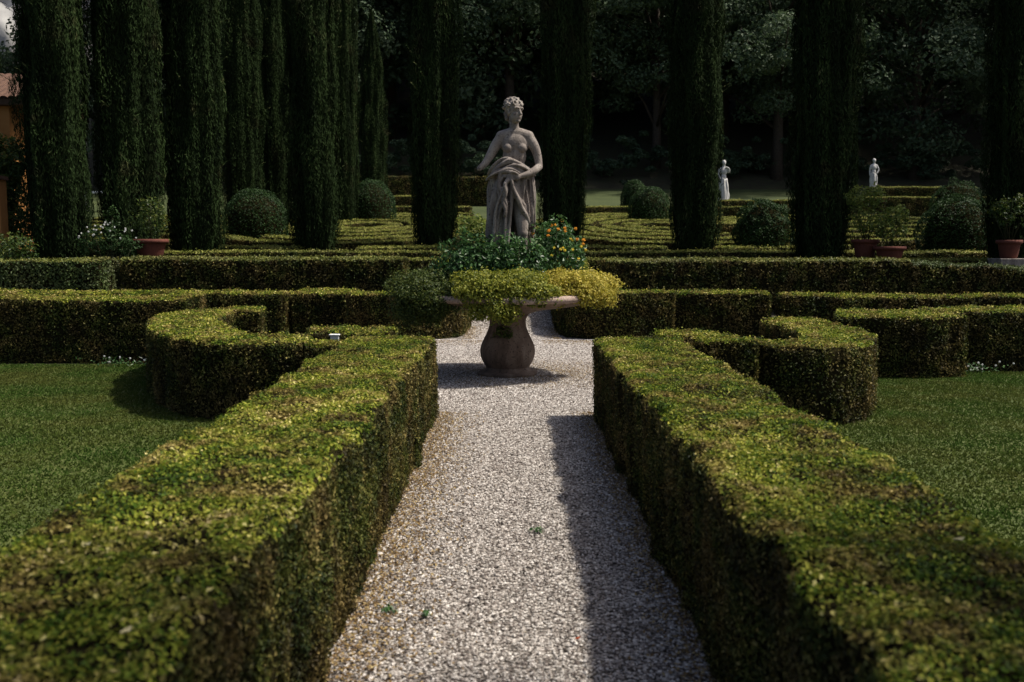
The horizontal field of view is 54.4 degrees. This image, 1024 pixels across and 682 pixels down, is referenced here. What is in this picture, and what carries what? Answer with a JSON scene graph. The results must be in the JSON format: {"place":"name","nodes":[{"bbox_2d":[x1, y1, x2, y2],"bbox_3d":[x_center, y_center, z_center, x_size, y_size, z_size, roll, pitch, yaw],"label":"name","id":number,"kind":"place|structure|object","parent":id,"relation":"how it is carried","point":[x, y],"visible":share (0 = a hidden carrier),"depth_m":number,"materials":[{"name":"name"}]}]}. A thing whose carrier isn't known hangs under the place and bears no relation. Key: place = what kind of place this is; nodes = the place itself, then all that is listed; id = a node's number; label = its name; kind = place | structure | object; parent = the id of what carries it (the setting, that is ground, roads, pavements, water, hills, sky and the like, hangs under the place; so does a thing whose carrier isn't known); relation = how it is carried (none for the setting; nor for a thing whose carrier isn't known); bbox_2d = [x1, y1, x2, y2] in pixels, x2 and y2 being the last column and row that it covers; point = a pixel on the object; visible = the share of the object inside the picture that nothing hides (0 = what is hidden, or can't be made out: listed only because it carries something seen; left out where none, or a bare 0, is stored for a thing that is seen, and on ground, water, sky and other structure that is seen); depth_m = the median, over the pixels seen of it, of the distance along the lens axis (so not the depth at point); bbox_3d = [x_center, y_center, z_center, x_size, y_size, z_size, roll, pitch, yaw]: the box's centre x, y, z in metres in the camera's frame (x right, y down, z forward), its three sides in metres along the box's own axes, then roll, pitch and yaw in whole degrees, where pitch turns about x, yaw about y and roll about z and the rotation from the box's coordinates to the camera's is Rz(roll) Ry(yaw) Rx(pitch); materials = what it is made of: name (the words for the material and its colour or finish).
{"place":"outdoors","nodes":[
{"label":"outdoors","id":0,"kind":"place"},
{"bbox_2d":[0,0,163,80],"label":"rock face","id":1,"kind":"object","parent":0,"point":[5,13],"depth_m":81.82},
{"bbox_2d":[0,363,218,552],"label":"lawn","id":2,"kind":"structure","parent":0,"point":[20,530],"depth_m":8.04,"materials":[{"name":"green plant"}]},
{"bbox_2d":[0,29,1023,371],"bbox_3d":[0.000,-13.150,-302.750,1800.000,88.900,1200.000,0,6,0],"label":"ground","id":3,"kind":"structure","parent":0,"point":[608,131],"depth_m":69.77,"materials":[{"name":"green plant"}]},
{"bbox_2d":[0,176,8,253],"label":"ochre pillar","id":4,"kind":"structure","parent":3,"relation":"on","point":[4,229],"depth_m":22.69,"materials":[{"name":"paint"}]},
{"bbox_2d":[0,133,32,253],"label":"climbing vine","id":5,"kind":"object","parent":3,"relation":"on","point":[9,165],"visible":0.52,"depth_m":23.19,"materials":[{"name":"green plant"}]},
{"bbox_2d":[0,231,39,259],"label":"shrub","id":6,"kind":"object","parent":3,"relation":"on","point":[7,248],"visible":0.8,"depth_m":21.21,"materials":[{"name":"green plant"}]},
{"bbox_2d":[0,73,85,250],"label":"ochre house","id":7,"kind":"structure","parent":3,"relation":"on","point":[6,125],"depth_m":25.82,"materials":[{"name":"paint"}]},
{"bbox_2d":[0,46,97,145],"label":"broadleaf tree","id":8,"kind":"object","parent":3,"relation":"on","point":[5,64],"visible":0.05,"depth_m":58.34,"materials":[{"name":"green plant"}]},
{"bbox_2d":[0,0,98,258],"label":"cypress tree","id":9,"kind":"object","parent":3,"relation":"on","point":[48,45],"visible":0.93,"depth_m":21.71,"materials":[{"name":"green plant"}]},
{"bbox_2d":[0,256,123,291],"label":"box hedge","id":10,"kind":"object","parent":3,"relation":"on","point":[88,273],"visible":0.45,"depth_m":19.30,"materials":[{"name":"green plant"}]},
{"bbox_2d":[0,291,206,363],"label":"box hedge","id":11,"kind":"object","parent":3,"relation":"on","point":[46,327],"visible":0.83,"depth_m":13.74,"materials":[{"name":"green plant"}]},
{"bbox_2d":[76,205,144,272],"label":"flowering shrub","id":12,"kind":"object","parent":3,"relation":"on","point":[101,242],"visible":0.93,"depth_m":21.43,"materials":[{"name":"green plant"}]},
{"bbox_2d":[81,0,170,258],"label":"cypress tree","id":13,"kind":"object","parent":3,"relation":"on","point":[124,75],"visible":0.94,"depth_m":22.60,"materials":[{"name":"green plant"}]},
{"bbox_2d":[0,0,258,188],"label":"broadleaf tree","id":14,"kind":"object","parent":3,"relation":"on","point":[92,105],"visible":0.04,"depth_m":58.37,"materials":[{"name":"green plant"}]},
{"bbox_2d":[0,287,293,333],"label":"box hedge","id":15,"kind":"object","parent":3,"relation":"on","point":[277,304],"visible":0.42,"depth_m":18.07,"materials":[{"name":"green plant"}]},
{"bbox_2d":[131,239,168,255],"bbox_3d":[-7.955,-2.032,21.906,0.792,0.420,0.792,0,6,0],"label":"terracotta pot","id":16,"kind":"object","parent":3,"relation":"on","point":[154,247],"visible":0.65,"depth_m":21.65,"materials":[{"name":"ceramic"}]},
{"bbox_2d":[128,196,169,238],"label":"potted shrub","id":17,"kind":"object","parent":16,"relation":"on","point":[150,213],"visible":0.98,"depth_m":21.77,"materials":[{"name":"green plant"}]},
{"bbox_2d":[153,0,238,250],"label":"cypress tree","id":18,"kind":"object","parent":3,"relation":"on","point":[192,31],"visible":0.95,"depth_m":23.64,"materials":[{"name":"green plant"}]},
{"bbox_2d":[0,334,439,681],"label":"box hedge","id":19,"kind":"object","parent":3,"relation":"on","point":[239,543],"visible":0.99,"depth_m":3.36,"materials":[{"name":"green plant"}]},
{"bbox_2d":[11,247,447,258],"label":"parterre hedge","id":20,"kind":"object","parent":3,"relation":"on","point":[314,252],"visible":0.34,"depth_m":23.56,"materials":[{"name":"green plant"}]},
{"bbox_2d":[144,305,318,419],"bbox_3d":[-3.412,0.124,11.553,1.665,0.829,5.411,-2,6,-19],"label":"box hedge","id":21,"kind":"object","parent":3,"relation":"on","point":[211,363],"visible":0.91,"depth_m":9.43,"materials":[{"name":"green plant"}]},
{"bbox_2d":[172,243,306,251],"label":"parterre hedge","id":22,"kind":"object","parent":3,"relation":"on","point":[257,247],"visible":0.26,"depth_m":25.14,"materials":[{"name":"green plant"}]},
{"bbox_2d":[219,0,270,224],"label":"cypress tree","id":23,"kind":"object","parent":3,"relation":"on","point":[241,64],"visible":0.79,"depth_m":32.01,"materials":[{"name":"green plant"}]},
{"bbox_2d":[222,187,289,238],"bbox_3d":[-7.668,-3.686,29.781,1.972,1.857,2.038,0,6,0],"label":"topiary ball","id":24,"kind":"object","parent":3,"relation":"on","point":[256,214],"visible":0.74,"depth_m":29.14,"materials":[{"name":"green plant"}]},
{"bbox_2d":[118,253,409,291],"bbox_3d":[-5.054,-1.266,20.559,5.888,1.097,1.186,0,6,0],"label":"box hedge","id":25,"kind":"object","parent":3,"relation":"on","point":[296,273],"visible":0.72,"depth_m":20.13,"materials":[{"name":"green plant"}]},
{"bbox_2d":[256,0,291,218],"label":"cypress tree","id":26,"kind":"object","parent":3,"relation":"on","point":[272,74],"visible":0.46,"depth_m":33.96,"materials":[{"name":"green plant"}]},
{"bbox_2d":[270,0,345,250],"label":"cypress tree","id":27,"kind":"object","parent":3,"relation":"on","point":[312,44],"visible":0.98,"depth_m":24.67,"materials":[{"name":"green plant"}]},
{"bbox_2d":[303,339,342,359],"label":"box hedge","id":28,"kind":"object","parent":3,"relation":"on","point":[323,346],"visible":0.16,"depth_m":9.27,"materials":[{"name":"green plant"}]},
{"bbox_2d":[290,286,357,333],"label":"box hedge","id":29,"kind":"object","parent":3,"relation":"on","point":[317,306],"visible":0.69,"depth_m":18.23,"materials":[{"name":"green plant"}]},
{"bbox_2d":[255,0,410,112],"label":"broadleaf tree","id":30,"kind":"object","parent":3,"relation":"on","point":[379,18],"visible":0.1,"depth_m":63.15,"materials":[{"name":"green plant"}]},
{"bbox_2d":[283,225,413,237],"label":"parterre hedge","id":31,"kind":"object","parent":3,"relation":"on","point":[391,233],"visible":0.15,"depth_m":29.59,"materials":[{"name":"green plant"}]},
{"bbox_2d":[333,0,363,220],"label":"cypress tree","id":32,"kind":"object","parent":3,"relation":"on","point":[348,69],"visible":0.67,"depth_m":36.05,"materials":[{"name":"green plant"}]},
{"bbox_2d":[219,227,484,250],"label":"parterre hedge","id":33,"kind":"object","parent":3,"relation":"on","point":[251,241],"visible":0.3,"depth_m":26.98,"materials":[{"name":"green plant"}]},
{"bbox_2d":[306,323,400,340],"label":"box hedge","id":34,"kind":"object","parent":3,"relation":"on","point":[325,331],"visible":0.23,"depth_m":10.00,"materials":[{"name":"green plant"}]},
{"bbox_2d":[261,226,462,241],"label":"parterre hedge","id":35,"kind":"object","parent":3,"relation":"on","point":[339,239],"visible":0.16,"depth_m":28.32,"materials":[{"name":"green plant"}]},
{"bbox_2d":[358,7,389,192],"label":"cypress tree","id":36,"kind":"object","parent":3,"relation":"on","point":[373,137],"visible":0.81,"depth_m":44.85,"materials":[{"name":"green plant"}]},
{"bbox_2d":[335,225,416,234],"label":"parterre hedge","id":37,"kind":"object","parent":3,"relation":"on","point":[380,230],"visible":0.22,"depth_m":31.09,"materials":[{"name":"green plant"}]},
{"bbox_2d":[355,178,396,219],"bbox_3d":[-5.298,-5.137,37.643,1.924,2.041,1.907,0,6,0],"label":"topiary ball","id":38,"kind":"object","parent":3,"relation":"on","point":[374,202],"visible":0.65,"depth_m":37.06,"materials":[{"name":"green plant"}]},
{"bbox_2d":[356,243,446,252],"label":"parterre hedge","id":39,"kind":"object","parent":3,"relation":"on","point":[434,247],"visible":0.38,"depth_m":25.13,"materials":[{"name":"green plant"}]},
{"bbox_2d":[344,257,472,338],"bbox_3d":[-1.377,-0.871,18.814,1.852,1.392,4.624,2,6,18],"label":"box hedge","id":40,"kind":"object","parent":3,"relation":"on","point":[365,308],"visible":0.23,"depth_m":16.95,"materials":[{"name":"green plant"}]},
{"bbox_2d":[397,0,466,250],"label":"cypress tree","id":41,"kind":"object","parent":3,"relation":"on","point":[432,47],"visible":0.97,"depth_m":25.62,"materials":[{"name":"green plant"}]},
{"bbox_2d":[404,0,621,128],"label":"broadleaf tree","id":42,"kind":"object","parent":3,"relation":"on","point":[509,84],"visible":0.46,"depth_m":63.33,"materials":[{"name":"green plant"}]},
{"bbox_2d":[533,0,599,256],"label":"cypress tree","id":43,"kind":"object","parent":3,"relation":"on","point":[564,33],"visible":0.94,"depth_m":25.65,"materials":[{"name":"green plant"}]},
{"bbox_2d":[155,0,994,139],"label":"wood","id":44,"kind":"object","parent":3,"relation":"on","point":[477,104],"visible":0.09,"depth_m":68.24,"materials":[{"name":"green plant"}]},
{"bbox_2d":[160,130,990,184],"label":"undergrowth","id":45,"kind":"object","parent":3,"relation":"on","point":[736,162],"visible":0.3,"depth_m":62.72,"materials":[{"name":"green plant"}]},
{"bbox_2d":[578,244,667,252],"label":"parterre hedge","id":46,"kind":"object","parent":3,"relation":"on","point":[597,247],"visible":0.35,"depth_m":25.09,"materials":[{"name":"green plant"}]},
{"bbox_2d":[620,179,645,205],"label":"topiary ball","id":47,"kind":"object","parent":3,"relation":"on","point":[630,190],"visible":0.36,"depth_m":44.24,"materials":[{"name":"green plant"}]},
{"bbox_2d":[627,186,670,219],"bbox_3d":[5.210,-5.001,37.700,1.721,1.706,1.676,0,6,0],"label":"topiary ball","id":48,"kind":"object","parent":3,"relation":"on","point":[647,204],"visible":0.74,"depth_m":37.16,"materials":[{"name":"green plant"}]},
{"bbox_2d":[581,224,732,236],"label":"parterre hedge","id":49,"kind":"object","parent":3,"relation":"on","point":[593,229],"visible":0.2,"depth_m":30.15,"materials":[{"name":"green plant"}]},
{"bbox_2d":[579,230,736,241],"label":"parterre hedge","id":50,"kind":"object","parent":3,"relation":"on","point":[641,237],"visible":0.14,"depth_m":28.39,"materials":[{"name":"green plant"}]},
{"bbox_2d":[534,226,790,250],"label":"parterre hedge","id":51,"kind":"object","parent":3,"relation":"on","point":[589,240],"visible":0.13,"depth_m":27.09,"materials":[{"name":"green plant"}]},
{"bbox_2d":[585,205,752,216],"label":"parterre hedge","id":52,"kind":"object","parent":3,"relation":"on","point":[728,211],"visible":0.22,"depth_m":43.09,"materials":[{"name":"green plant"}]},
{"bbox_2d":[587,0,755,168],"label":"broadleaf tree","id":53,"kind":"object","parent":3,"relation":"on","point":[647,24],"visible":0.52,"depth_m":63.89,"materials":[{"name":"green plant"}]},
{"bbox_2d":[655,0,732,250],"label":"cypress tree","id":54,"kind":"object","parent":3,"relation":"on","point":[695,54],"visible":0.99,"depth_m":25.15,"materials":[{"name":"green plant"}]},
{"bbox_2d":[648,327,759,381],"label":"box hedge","id":55,"kind":"object","parent":3,"relation":"on","point":[737,353],"visible":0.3,"depth_m":8.98,"materials":[{"name":"green plant"}]},
{"bbox_2d":[671,287,772,336],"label":"box hedge","id":56,"kind":"object","parent":3,"relation":"on","point":[740,312],"visible":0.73,"depth_m":17.67,"materials":[{"name":"green plant"}]},
{"bbox_2d":[599,255,916,305],"bbox_3d":[5.005,-1.259,20.577,6.374,1.080,1.107,0,6,0],"label":"box hedge","id":57,"kind":"object","parent":3,"relation":"on","point":[773,276],"visible":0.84,"depth_m":20.14,"materials":[{"name":"green plant"}]},
{"bbox_2d":[731,198,794,247],"bbox_3d":[6.552,-2.852,25.852,1.675,1.748,1.679,0,6,0],"label":"topiary ball","id":58,"kind":"object","parent":3,"relation":"on","point":[763,226],"visible":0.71,"depth_m":25.35,"materials":[{"name":"green plant"}]},
{"bbox_2d":[713,243,851,252],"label":"parterre hedge","id":59,"kind":"object","parent":3,"relation":"on","point":[739,247],"visible":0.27,"depth_m":25.12,"materials":[{"name":"green plant"}]},
{"bbox_2d":[583,248,989,258],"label":"parterre hedge","id":60,"kind":"object","parent":3,"relation":"on","point":[774,253],"visible":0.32,"depth_m":23.53,"materials":[{"name":"green plant"}]},
{"bbox_2d":[660,0,915,180],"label":"broadleaf tree","id":61,"kind":"object","parent":3,"relation":"on","point":[773,19],"visible":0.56,"depth_m":59.93,"materials":[{"name":"green plant"}]},
{"bbox_2d":[585,255,991,274],"bbox_3d":[7.295,-1.659,22.252,11.554,0.535,0.624,0,6,0],"label":"parterre hedge","id":62,"kind":"object","parent":3,"relation":"on","point":[594,263],"visible":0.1,"depth_m":22.07,"materials":[{"name":"green plant"}]},
{"bbox_2d":[591,334,1023,681],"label":"box hedge","id":63,"kind":"object","parent":3,"relation":"on","point":[791,545],"visible":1,"depth_m":3.38,"materials":[{"name":"green plant"}]},
{"bbox_2d":[783,0,874,257],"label":"cypress tree","id":64,"kind":"object","parent":3,"relation":"on","point":[828,34],"visible":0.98,"depth_m":22.32,"materials":[{"name":"green plant"}]},
{"bbox_2d":[851,239,879,257],"bbox_3d":[7.908,-2.070,22.305,0.616,0.420,0.616,0,6,0],"label":"terracotta pot","id":65,"kind":"object","parent":3,"relation":"on","point":[863,248],"visible":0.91,"depth_m":22.11,"materials":[{"name":"ceramic"}]},
{"bbox_2d":[843,181,887,238],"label":"potted shrub","id":66,"kind":"object","parent":65,"relation":"on","point":[857,199],"visible":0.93,"depth_m":22.16,"materials":[{"name":"green plant"}]},
{"bbox_2d":[847,237,924,250],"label":"parterre hedge","id":67,"kind":"object","parent":3,"relation":"on","point":[909,243],"visible":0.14,"depth_m":27.40,"materials":[{"name":"green plant"}]},
{"bbox_2d":[873,246,906,258],"bbox_3d":[8.314,-1.903,21.919,0.704,0.360,0.704,0,6,0],"label":"terracotta pot","id":68,"kind":"object","parent":3,"relation":"on","point":[891,251],"visible":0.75,"depth_m":21.67,"materials":[{"name":"ceramic"}]},
{"bbox_2d":[864,204,911,245],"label":"potted shrub","id":69,"kind":"object","parent":68,"relation":"on","point":[881,228],"visible":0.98,"depth_m":21.79,"materials":[{"name":"green plant"}]},
{"bbox_2d":[774,290,1023,322],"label":"box hedge","id":70,"kind":"object","parent":3,"relation":"on","point":[822,305],"visible":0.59,"depth_m":17.18,"materials":[{"name":"green plant"}]},
{"bbox_2d":[833,306,968,378],"bbox_3d":[4.801,-0.008,12.783,1.681,0.846,1.416,0,6,0],"label":"box hedge","id":71,"kind":"object","parent":3,"relation":"on","point":[924,343],"visible":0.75,"depth_m":12.19,"materials":[{"name":"green plant"}]},
{"bbox_2d":[854,0,993,180],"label":"broadleaf tree","id":72,"kind":"object","parent":3,"relation":"on","point":[935,27],"visible":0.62,"depth_m":61.83,"materials":[{"name":"green plant"}]},
{"bbox_2d":[912,193,987,250],"bbox_3d":[11.061,-2.747,24.861,1.883,1.879,1.915,0,6,0],"label":"topiary ball","id":73,"kind":"object","parent":3,"relation":"on","point":[954,224],"visible":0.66,"depth_m":24.30,"materials":[{"name":"green plant"}]},
{"bbox_2d":[928,177,985,215],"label":"bush","id":74,"kind":"object","parent":3,"relation":"on","point":[963,189],"visible":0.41,"depth_m":39.21,"materials":[{"name":"green plant"}]},
{"bbox_2d":[906,259,1023,294],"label":"box hedge","id":75,"kind":"object","parent":3,"relation":"on","point":[934,277],"visible":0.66,"depth_m":19.94,"materials":[{"name":"green plant"}]},
{"bbox_2d":[916,304,1023,371],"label":"box hedge","id":76,"kind":"object","parent":3,"relation":"on","point":[995,335],"visible":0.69,"depth_m":12.89,"materials":[{"name":"green plant"}]},
{"bbox_2d":[970,0,1023,257],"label":"cypress tree","id":77,"kind":"object","parent":3,"relation":"on","point":[1005,138],"visible":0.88,"depth_m":21.86,"materials":[{"name":"green plant"}]},
{"bbox_2d":[987,258,1023,265],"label":"stone block","id":78,"kind":"structure","parent":3,"relation":"on","point":[1013,261],"depth_m":21.52,"materials":[{"name":"grey stone"}]},
{"bbox_2d":[995,240,1022,257],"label":"terracotta pot","id":79,"kind":"object","parent":78,"relation":"on","point":[1008,248],"visible":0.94,"depth_m":21.64,"materials":[{"name":"ceramic"}]},
{"bbox_2d":[987,193,1023,239],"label":"potted shrub","id":80,"kind":"object","parent":79,"relation":"on","point":[1010,218],"visible":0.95,"depth_m":21.66,"materials":[{"name":"green plant"}]},
{"bbox_2d":[326,310,716,681],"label":"gravel path","id":81,"kind":"structure","parent":0,"point":[516,650],"depth_m":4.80,"materials":[{"name":"grey gravel"}]},
{"bbox_2d":[432,296,588,377],"bbox_3d":[-0.055,-0.107,12.500,2.348,1.060,2.348,0,6,0],"label":"stone vase","id":82,"kind":"object","parent":81,"relation":"on","point":[511,357],"visible":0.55,"depth_m":12.24,"materials":[{"name":"stone"}]},
{"bbox_2d":[382,263,467,328],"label":"trailing plant","id":83,"kind":"object","parent":82,"relation":"on","point":[413,292],"visible":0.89,"depth_m":11.79,"materials":[{"name":"green plant"}]},
{"bbox_2d":[435,212,485,271],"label":"leafy shrub","id":84,"kind":"object","parent":82,"relation":"on","point":[469,221],"visible":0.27,"depth_m":12.68,"materials":[{"name":"green plant"}]},
{"bbox_2d":[429,225,529,283],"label":"leafy shrub","id":85,"kind":"object","parent":82,"relation":"on","point":[466,256],"visible":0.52,"depth_m":11.99,"materials":[{"name":"green plant"}]},
{"bbox_2d":[448,264,563,327],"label":"trailing plant","id":86,"kind":"object","parent":82,"relation":"on","point":[486,283],"visible":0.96,"depth_m":11.35,"materials":[{"name":"green plant"}]},
{"bbox_2d":[477,96,542,273],"bbox_3d":[-0.028,-1.790,12.333,0.811,2.426,0.602,0,6,0],"label":"stone statue","id":87,"kind":"object","parent":82,"relation":"on","point":[511,197],"visible":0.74,"depth_m":12.19,"materials":[{"name":"grey stone"}]},
{"bbox_2d":[477,229,550,279],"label":"leafy shrub","id":88,"kind":"object","parent":82,"relation":"on","point":[521,245],"visible":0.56,"depth_m":11.86,"materials":[{"name":"green plant"}]},
{"bbox_2d":[525,213,586,277],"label":"leafy shrub","id":89,"kind":"object","parent":82,"relation":"on","point":[554,248],"visible":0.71,"depth_m":12.18,"materials":[{"name":"green plant"}]},
{"bbox_2d":[540,266,627,309],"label":"trailing plant","id":90,"kind":"object","parent":82,"relation":"on","point":[593,288],"visible":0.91,"depth_m":11.76,"materials":[{"name":"yellow plant"}]},
{"bbox_2d":[549,257,676,338],"bbox_3d":[1.796,-0.885,18.985,2.105,1.382,4.181,0,6,0],"label":"box hedge","id":91,"kind":"object","parent":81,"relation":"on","point":[639,312],"visible":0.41,"depth_m":17.05,"materials":[{"name":"green plant"}]},
{"bbox_2d":[86,189,983,218],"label":"lawn","id":92,"kind":"structure","parent":0,"point":[603,197],"depth_m":57.30,"materials":[{"name":"green plant"}]},
{"bbox_2d":[357,175,488,205],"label":"box hedge","id":93,"kind":"object","parent":92,"relation":"on","point":[473,190],"visible":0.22,"depth_m":52.39,"materials":[{"name":"green plant"}]},
{"bbox_2d":[848,196,985,216],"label":"parterre hedge","id":94,"kind":"object","parent":92,"relation":"on","point":[917,206],"visible":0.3,"depth_m":46.12,"materials":[{"name":"green plant"}]},
{"bbox_2d":[865,185,977,196],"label":"parterre hedge","id":95,"kind":"object","parent":92,"relation":"on","point":[909,191],"visible":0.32,"depth_m":48.15,"materials":[{"name":"green plant"}]},
{"bbox_2d":[834,370,1023,547],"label":"lawn","id":96,"kind":"structure","parent":0,"point":[974,494],"depth_m":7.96,"materials":[{"name":"green plant"}]},
{"bbox_2d":[745,314,879,424],"bbox_3d":[3.172,0.221,10.664,1.474,0.804,3.733,2,6,20],"label":"box hedge","id":97,"kind":"object","parent":96,"relation":"on","point":[820,367],"visible":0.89,"depth_m":9.07,"materials":[{"name":"green plant"}]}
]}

